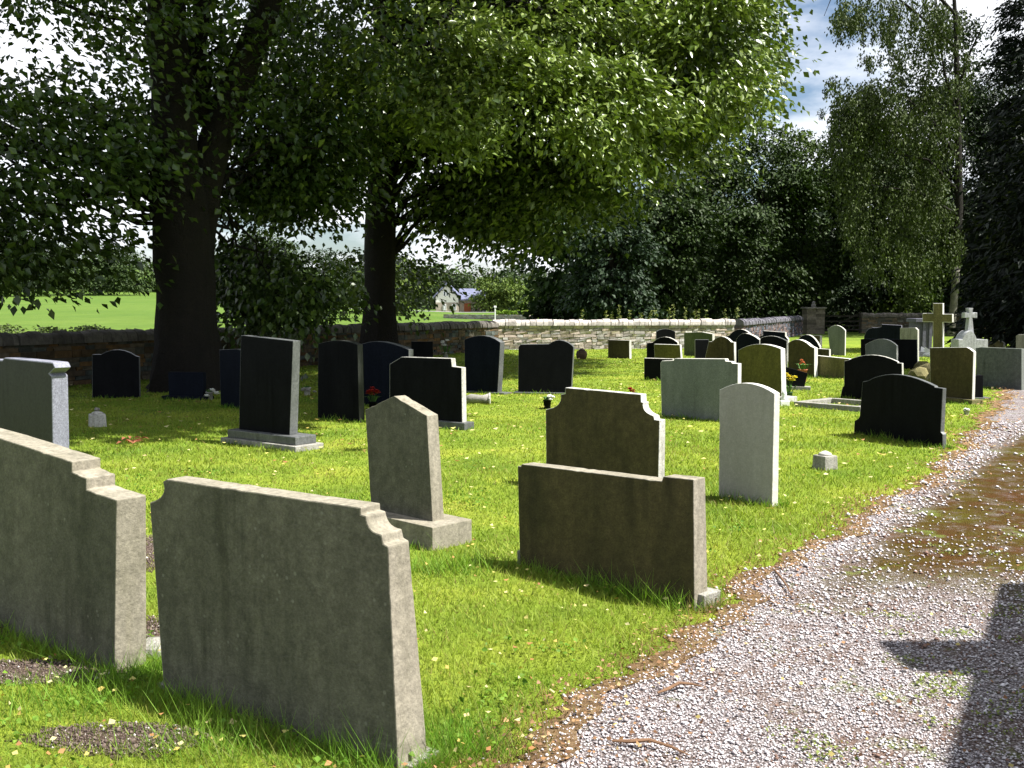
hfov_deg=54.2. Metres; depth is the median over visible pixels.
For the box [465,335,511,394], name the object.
headstone
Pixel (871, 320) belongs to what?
drystone wall
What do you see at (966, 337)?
stone cross
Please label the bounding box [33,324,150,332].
hedge
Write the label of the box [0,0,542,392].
broadleaf tree
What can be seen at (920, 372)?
rock
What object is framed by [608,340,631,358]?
headstone
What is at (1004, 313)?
conifer tree
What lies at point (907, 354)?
headstone
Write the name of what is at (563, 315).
broadleaf tree
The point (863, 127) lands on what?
birch tree
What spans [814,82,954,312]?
broadleaf tree
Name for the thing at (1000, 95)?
broadleaf tree
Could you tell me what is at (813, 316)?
gate pier
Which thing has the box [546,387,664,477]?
headstone
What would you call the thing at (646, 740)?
twig
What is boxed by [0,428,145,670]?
headstone
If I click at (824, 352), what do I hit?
headstone
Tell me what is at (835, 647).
gravel
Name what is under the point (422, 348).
headstone
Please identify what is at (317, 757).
clover
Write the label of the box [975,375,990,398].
headstone
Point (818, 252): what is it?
broadleaf tree
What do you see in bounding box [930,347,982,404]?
headstone
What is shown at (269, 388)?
headstone
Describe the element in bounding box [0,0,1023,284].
sky
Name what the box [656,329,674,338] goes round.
headstone
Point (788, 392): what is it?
flower pot
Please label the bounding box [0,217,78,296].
broadleaf tree
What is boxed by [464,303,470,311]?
door
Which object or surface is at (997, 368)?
headstone
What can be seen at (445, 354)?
flower pot
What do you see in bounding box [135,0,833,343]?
broadleaf tree
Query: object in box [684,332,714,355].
headstone
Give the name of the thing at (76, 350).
drystone wall
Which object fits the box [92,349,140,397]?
headstone
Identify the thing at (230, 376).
headstone
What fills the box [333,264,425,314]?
broadleaf tree
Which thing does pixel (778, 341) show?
headstone
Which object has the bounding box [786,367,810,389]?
memorial tablet
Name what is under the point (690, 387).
headstone
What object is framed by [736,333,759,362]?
headstone
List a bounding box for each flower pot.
[204,388,218,399]
[301,386,316,394]
[364,387,380,407]
[439,339,451,357]
[543,394,554,408]
[786,373,797,395]
[797,359,808,372]
[963,408,969,414]
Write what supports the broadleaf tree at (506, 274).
on the ground at (134, 311)
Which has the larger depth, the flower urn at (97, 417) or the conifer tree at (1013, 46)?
the conifer tree at (1013, 46)
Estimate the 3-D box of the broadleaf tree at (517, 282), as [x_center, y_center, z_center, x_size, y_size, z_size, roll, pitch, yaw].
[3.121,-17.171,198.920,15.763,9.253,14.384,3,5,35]
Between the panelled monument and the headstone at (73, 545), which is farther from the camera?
the panelled monument
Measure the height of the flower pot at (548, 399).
0.234 m
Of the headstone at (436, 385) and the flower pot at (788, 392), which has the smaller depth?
the headstone at (436, 385)
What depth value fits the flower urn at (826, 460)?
9.29 m
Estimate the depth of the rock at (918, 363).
23.39 m
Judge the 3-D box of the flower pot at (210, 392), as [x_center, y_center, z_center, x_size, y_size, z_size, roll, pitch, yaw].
[-4.978,0.176,16.349,0.318,0.211,0.328,3,5,30]
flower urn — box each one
[88,407,106,426]
[812,451,837,470]
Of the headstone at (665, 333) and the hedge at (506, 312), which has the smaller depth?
the headstone at (665, 333)
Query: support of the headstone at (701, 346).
on the ground at (134, 311)
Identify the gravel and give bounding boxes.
[481,421,1023,767]
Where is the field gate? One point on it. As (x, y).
(859, 320)
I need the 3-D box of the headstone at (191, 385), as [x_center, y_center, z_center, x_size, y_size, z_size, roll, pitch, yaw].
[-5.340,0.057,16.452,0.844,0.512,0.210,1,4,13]
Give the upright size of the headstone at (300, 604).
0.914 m
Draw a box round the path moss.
[765,541,1023,767]
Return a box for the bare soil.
[0,538,212,759]
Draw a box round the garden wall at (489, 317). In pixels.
[443,314,530,319]
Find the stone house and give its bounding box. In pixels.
[433,283,485,311]
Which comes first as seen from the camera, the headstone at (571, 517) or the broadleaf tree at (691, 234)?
the headstone at (571, 517)
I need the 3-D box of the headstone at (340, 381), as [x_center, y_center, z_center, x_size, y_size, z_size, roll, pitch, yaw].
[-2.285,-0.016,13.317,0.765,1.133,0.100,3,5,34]
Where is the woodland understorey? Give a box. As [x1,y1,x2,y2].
[485,186,997,319]
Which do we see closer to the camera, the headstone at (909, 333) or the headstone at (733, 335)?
the headstone at (909, 333)
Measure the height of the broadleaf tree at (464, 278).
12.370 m
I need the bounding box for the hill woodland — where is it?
[1,245,480,295]
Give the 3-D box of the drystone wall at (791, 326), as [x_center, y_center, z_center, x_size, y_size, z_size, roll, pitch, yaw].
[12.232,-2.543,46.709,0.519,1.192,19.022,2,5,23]
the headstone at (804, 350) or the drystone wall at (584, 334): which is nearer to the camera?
the headstone at (804, 350)
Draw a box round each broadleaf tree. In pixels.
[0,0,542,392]
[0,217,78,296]
[44,233,155,295]
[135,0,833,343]
[216,228,334,311]
[284,247,363,317]
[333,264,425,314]
[343,267,456,308]
[395,254,438,315]
[430,269,502,308]
[459,261,562,309]
[466,272,528,311]
[497,277,540,309]
[552,288,588,319]
[553,199,672,319]
[602,164,735,319]
[636,138,789,319]
[680,114,837,318]
[743,127,859,316]
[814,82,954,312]
[863,12,1017,312]
[935,48,1023,311]
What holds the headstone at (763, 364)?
on the ground at (134, 311)
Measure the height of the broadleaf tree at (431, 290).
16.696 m
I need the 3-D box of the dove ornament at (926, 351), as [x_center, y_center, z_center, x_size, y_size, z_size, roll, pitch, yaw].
[9.601,-0.735,22.928,0.402,0.249,0.220,0,4,0]
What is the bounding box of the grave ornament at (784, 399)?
[780,390,789,405]
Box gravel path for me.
[538,389,1023,767]
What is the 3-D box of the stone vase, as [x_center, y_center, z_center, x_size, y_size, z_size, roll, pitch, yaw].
[-0.540,0.230,15.643,0.412,0.188,0.190,0,4,0]
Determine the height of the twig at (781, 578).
0.024 m
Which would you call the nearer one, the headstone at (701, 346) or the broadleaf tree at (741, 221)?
the headstone at (701, 346)
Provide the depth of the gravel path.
4.31 m
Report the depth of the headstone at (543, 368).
17.45 m
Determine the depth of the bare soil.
3.51 m
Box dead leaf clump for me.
[116,436,148,443]
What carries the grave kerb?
on the ground at (134, 311)
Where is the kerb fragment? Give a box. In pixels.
[146,637,160,657]
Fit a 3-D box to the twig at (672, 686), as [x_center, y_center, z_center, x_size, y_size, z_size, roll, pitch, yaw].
[0.649,1.179,3.904,0.198,0.024,0.037,-2,5,-20]
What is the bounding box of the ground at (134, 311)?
[0,269,1009,767]
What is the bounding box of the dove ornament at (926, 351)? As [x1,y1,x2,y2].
[921,347,929,356]
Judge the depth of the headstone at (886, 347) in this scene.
22.59 m
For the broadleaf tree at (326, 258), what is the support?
on the ground at (134, 311)
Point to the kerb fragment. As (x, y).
(154, 641)
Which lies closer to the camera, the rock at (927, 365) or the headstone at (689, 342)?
the rock at (927, 365)
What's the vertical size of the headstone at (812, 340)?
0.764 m
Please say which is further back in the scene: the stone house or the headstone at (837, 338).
the stone house
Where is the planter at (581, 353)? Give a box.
[576,349,586,358]
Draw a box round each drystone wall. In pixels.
[0,320,499,385]
[492,318,735,349]
[733,315,803,337]
[861,312,993,332]
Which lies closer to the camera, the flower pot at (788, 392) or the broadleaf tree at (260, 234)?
the flower pot at (788, 392)
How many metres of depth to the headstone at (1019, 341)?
27.94 m
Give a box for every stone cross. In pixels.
[923,303,953,347]
[951,308,987,351]
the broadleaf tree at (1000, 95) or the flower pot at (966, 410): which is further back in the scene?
the broadleaf tree at (1000, 95)
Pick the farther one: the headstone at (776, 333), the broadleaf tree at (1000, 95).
the broadleaf tree at (1000, 95)
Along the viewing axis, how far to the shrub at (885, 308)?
59.07 m
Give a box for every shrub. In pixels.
[823,264,902,331]
[831,294,909,330]
[872,253,935,312]
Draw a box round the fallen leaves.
[1,354,1002,767]
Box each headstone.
[0,357,69,447]
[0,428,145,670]
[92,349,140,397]
[150,476,439,767]
[161,372,213,399]
[219,349,240,407]
[221,335,323,451]
[318,340,364,422]
[363,341,412,403]
[365,395,471,550]
[390,357,473,429]
[411,341,432,356]
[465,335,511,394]
[513,340,574,393]
[517,462,720,610]
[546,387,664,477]
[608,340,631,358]
[644,358,673,380]
[647,337,678,357]
[654,344,681,358]
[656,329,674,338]
[661,358,740,420]
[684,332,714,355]
[695,339,708,357]
[705,336,735,362]
[719,383,779,506]
[726,329,750,341]
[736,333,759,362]
[738,344,796,401]
[759,331,788,342]
[760,336,787,366]
[788,339,817,377]
[799,334,820,347]
[818,348,830,355]
[818,355,850,377]
[828,325,845,355]
[840,355,903,398]
[854,374,945,447]
[861,339,917,368]
[864,324,901,338]
[865,339,897,360]
[900,328,918,360]
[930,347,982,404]
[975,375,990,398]
[976,347,1023,389]
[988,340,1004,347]
[1016,334,1023,348]
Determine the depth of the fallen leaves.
4.52 m
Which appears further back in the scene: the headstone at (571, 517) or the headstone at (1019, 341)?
the headstone at (1019, 341)
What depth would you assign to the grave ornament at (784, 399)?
15.36 m
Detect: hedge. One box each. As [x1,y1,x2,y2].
[0,323,27,333]
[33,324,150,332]
[496,310,523,317]
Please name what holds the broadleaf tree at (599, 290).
on the ground at (134, 311)
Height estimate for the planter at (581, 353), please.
0.340 m
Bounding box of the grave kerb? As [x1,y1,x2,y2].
[794,398,860,411]
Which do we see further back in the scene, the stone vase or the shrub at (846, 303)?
the shrub at (846, 303)
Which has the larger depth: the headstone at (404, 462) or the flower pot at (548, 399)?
the flower pot at (548, 399)
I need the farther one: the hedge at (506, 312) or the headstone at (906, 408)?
the hedge at (506, 312)
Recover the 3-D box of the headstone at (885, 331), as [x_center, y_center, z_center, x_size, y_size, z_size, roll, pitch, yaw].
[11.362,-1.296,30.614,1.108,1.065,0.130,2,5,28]
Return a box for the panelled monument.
[906,318,932,356]
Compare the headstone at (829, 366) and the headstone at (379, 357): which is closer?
the headstone at (379, 357)
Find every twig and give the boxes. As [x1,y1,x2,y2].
[612,738,689,755]
[657,681,701,693]
[774,569,791,595]
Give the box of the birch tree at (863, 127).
[818,0,987,336]
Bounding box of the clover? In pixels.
[0,467,791,767]
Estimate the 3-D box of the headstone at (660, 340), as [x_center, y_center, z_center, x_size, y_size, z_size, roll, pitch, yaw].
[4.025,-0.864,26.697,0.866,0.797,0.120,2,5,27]
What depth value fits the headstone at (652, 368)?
20.68 m
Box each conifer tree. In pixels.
[941,17,1023,347]
[944,0,1023,332]
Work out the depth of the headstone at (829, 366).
21.49 m
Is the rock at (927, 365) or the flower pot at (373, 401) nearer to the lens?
the flower pot at (373, 401)
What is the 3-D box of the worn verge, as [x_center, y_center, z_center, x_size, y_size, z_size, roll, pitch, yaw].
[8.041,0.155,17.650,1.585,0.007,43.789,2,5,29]
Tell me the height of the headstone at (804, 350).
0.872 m
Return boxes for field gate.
[824,312,860,333]
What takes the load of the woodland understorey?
on the ground at (134, 311)
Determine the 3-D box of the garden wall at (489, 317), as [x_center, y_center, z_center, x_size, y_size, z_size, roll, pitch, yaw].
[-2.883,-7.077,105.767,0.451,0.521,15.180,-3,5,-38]
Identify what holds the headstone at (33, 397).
on the ground at (134, 311)
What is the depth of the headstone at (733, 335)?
33.90 m
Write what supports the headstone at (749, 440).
on the ground at (134, 311)
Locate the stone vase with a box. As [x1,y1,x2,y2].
[466,393,490,403]
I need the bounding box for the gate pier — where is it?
[800,301,826,333]
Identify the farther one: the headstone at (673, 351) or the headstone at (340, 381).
the headstone at (673, 351)
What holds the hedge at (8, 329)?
on the ground at (134, 311)
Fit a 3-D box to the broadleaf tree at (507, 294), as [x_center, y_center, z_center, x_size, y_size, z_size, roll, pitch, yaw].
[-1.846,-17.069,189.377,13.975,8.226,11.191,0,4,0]
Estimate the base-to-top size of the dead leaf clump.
0.081 m
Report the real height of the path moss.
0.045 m
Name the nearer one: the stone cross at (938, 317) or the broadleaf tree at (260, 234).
the stone cross at (938, 317)
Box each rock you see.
[907,367,928,379]
[913,361,928,367]
[915,363,929,372]
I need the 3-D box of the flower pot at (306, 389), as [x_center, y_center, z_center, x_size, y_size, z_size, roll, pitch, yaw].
[-3.531,0.126,17.222,0.308,0.179,0.208,3,5,30]
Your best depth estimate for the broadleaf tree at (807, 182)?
61.48 m
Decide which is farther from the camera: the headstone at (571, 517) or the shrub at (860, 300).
the shrub at (860, 300)
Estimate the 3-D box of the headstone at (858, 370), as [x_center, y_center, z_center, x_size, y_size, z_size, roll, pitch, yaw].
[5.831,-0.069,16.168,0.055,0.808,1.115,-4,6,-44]
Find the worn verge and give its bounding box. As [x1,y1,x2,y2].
[494,389,1013,767]
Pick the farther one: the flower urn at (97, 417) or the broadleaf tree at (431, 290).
the broadleaf tree at (431, 290)
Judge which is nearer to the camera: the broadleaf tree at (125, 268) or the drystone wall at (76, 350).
the drystone wall at (76, 350)
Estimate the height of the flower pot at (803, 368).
0.489 m
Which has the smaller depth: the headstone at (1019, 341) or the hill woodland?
the headstone at (1019, 341)
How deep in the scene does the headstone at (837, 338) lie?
31.71 m
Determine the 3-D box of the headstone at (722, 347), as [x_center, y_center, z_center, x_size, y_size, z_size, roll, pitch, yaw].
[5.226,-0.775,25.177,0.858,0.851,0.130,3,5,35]

